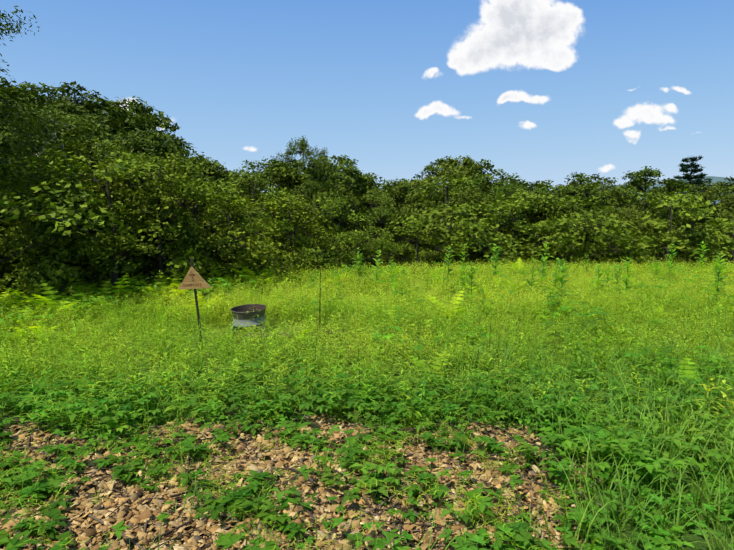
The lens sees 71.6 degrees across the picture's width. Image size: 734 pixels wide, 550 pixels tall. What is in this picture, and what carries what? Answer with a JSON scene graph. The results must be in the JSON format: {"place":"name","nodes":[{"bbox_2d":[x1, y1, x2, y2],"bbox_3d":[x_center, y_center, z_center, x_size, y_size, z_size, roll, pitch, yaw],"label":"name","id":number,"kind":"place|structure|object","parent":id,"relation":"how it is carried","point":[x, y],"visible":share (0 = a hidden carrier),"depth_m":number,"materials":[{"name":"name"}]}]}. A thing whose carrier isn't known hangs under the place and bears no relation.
{"place":"outdoors","nodes":[
{"label":"outdoors","id":0,"kind":"place"},
{"bbox_2d":[254,324,267,331],"bbox_3d":[-1.665,0.830,7.978,0.214,0.123,0.164,1,6,9],"label":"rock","id":1,"kind":"object","parent":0,"point":[262,325],"visible":0.33,"depth_m":7.93,"materials":[{"name":"grey stone"}]},
{"bbox_2d":[242,330,357,336],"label":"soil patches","id":2,"kind":"object","parent":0,"point":[335,331],"visible":0.31,"depth_m":7.63,"materials":[{"name":"brown soil"}]},
{"bbox_2d":[66,189,640,295],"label":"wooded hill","id":3,"kind":"structure","parent":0,"point":[341,250],"depth_m":86.20,"materials":[{"name":"green plant"}]},
{"bbox_2d":[0,271,733,549],"bbox_3d":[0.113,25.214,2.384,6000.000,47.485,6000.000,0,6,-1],"label":"field ground","id":4,"kind":"structure","parent":0,"point":[625,534],"depth_m":5.45,"materials":[{"name":"green plant"}]},
{"bbox_2d":[15,122,163,282],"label":"branches","id":5,"kind":"object","parent":4,"relation":"on","point":[76,179],"visible":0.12,"depth_m":12.25,"materials":[{"name":"brown plant"}]},
{"bbox_2d":[178,259,210,343],"bbox_3d":[-2.295,0.390,6.868,0.499,1.220,0.054,-3,8,13],"label":"warning sign","id":6,"kind":"object","parent":4,"relation":"on","point":[194,279],"visible":1,"depth_m":6.81,"materials":[{"name":"brown wood"}]},
{"bbox_2d":[0,408,630,549],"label":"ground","id":7,"kind":"structure","parent":4,"relation":"on","point":[85,512],"depth_m":3.05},
{"bbox_2d":[319,268,320,340],"bbox_3d":[-0.647,0.472,7.016,0.017,1.150,0.017,1,6,-2],"label":"marker stake","id":8,"kind":"object","parent":4,"relation":"on","point":[320,285],"visible":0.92,"depth_m":6.97,"materials":[{"name":"grey"}]},
{"bbox_2d":[0,241,733,549],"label":"meadow plants","id":9,"kind":"object","parent":4,"relation":"on","point":[622,439],"visible":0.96,"depth_m":4.59,"materials":[{"name":"green plant"}]},
{"bbox_2d":[0,21,733,308],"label":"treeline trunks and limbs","id":10,"kind":"object","parent":4,"relation":"on","point":[159,262],"visible":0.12,"depth_m":20.17,"materials":[{"name":"brown plant"}]},
{"bbox_2d":[0,6,733,314],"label":"trees","id":11,"kind":"object","parent":10,"relation":"attached to","point":[91,118],"visible":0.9,"depth_m":17.66,"materials":[{"name":"green plant"}]},
{"bbox_2d":[673,155,713,204],"bbox_3d":[23.617,-3.697,37.588,4.849,9.998,4.408,0,6,-1],"label":"pine tree","id":12,"kind":"object","parent":4,"relation":"on","point":[693,166],"visible":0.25,"depth_m":36.58,"materials":[{"name":"green plant"}]},
{"bbox_2d":[0,0,733,193],"label":"sky","id":13,"kind":"structure","parent":0,"point":[539,90],"materials":[{"name":"blue"}]},
{"bbox_2d":[571,176,732,202],"bbox_3d":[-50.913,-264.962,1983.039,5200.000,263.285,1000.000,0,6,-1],"label":"hill","id":14,"kind":"structure","parent":0,"point":[716,179],"depth_m":2049.28,"materials":[{"name":"green plant"}]},
{"bbox_3d":[-2.084,0.829,8.008,0.238,0.133,0.152,0,6,5],"label":"rock","id":15,"kind":"object","parent":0,"visible":0},
{"bbox_2d":[230,304,265,326],"bbox_3d":[-1.872,0.640,8.080,0.558,0.244,0.554,-6,10,-21],"label":"tub","id":16,"kind":"object","parent":15,"relation":"on","point":[240,311],"visible":0.81,"depth_m":7.91,"materials":[{"name":"metal"}]}
]}

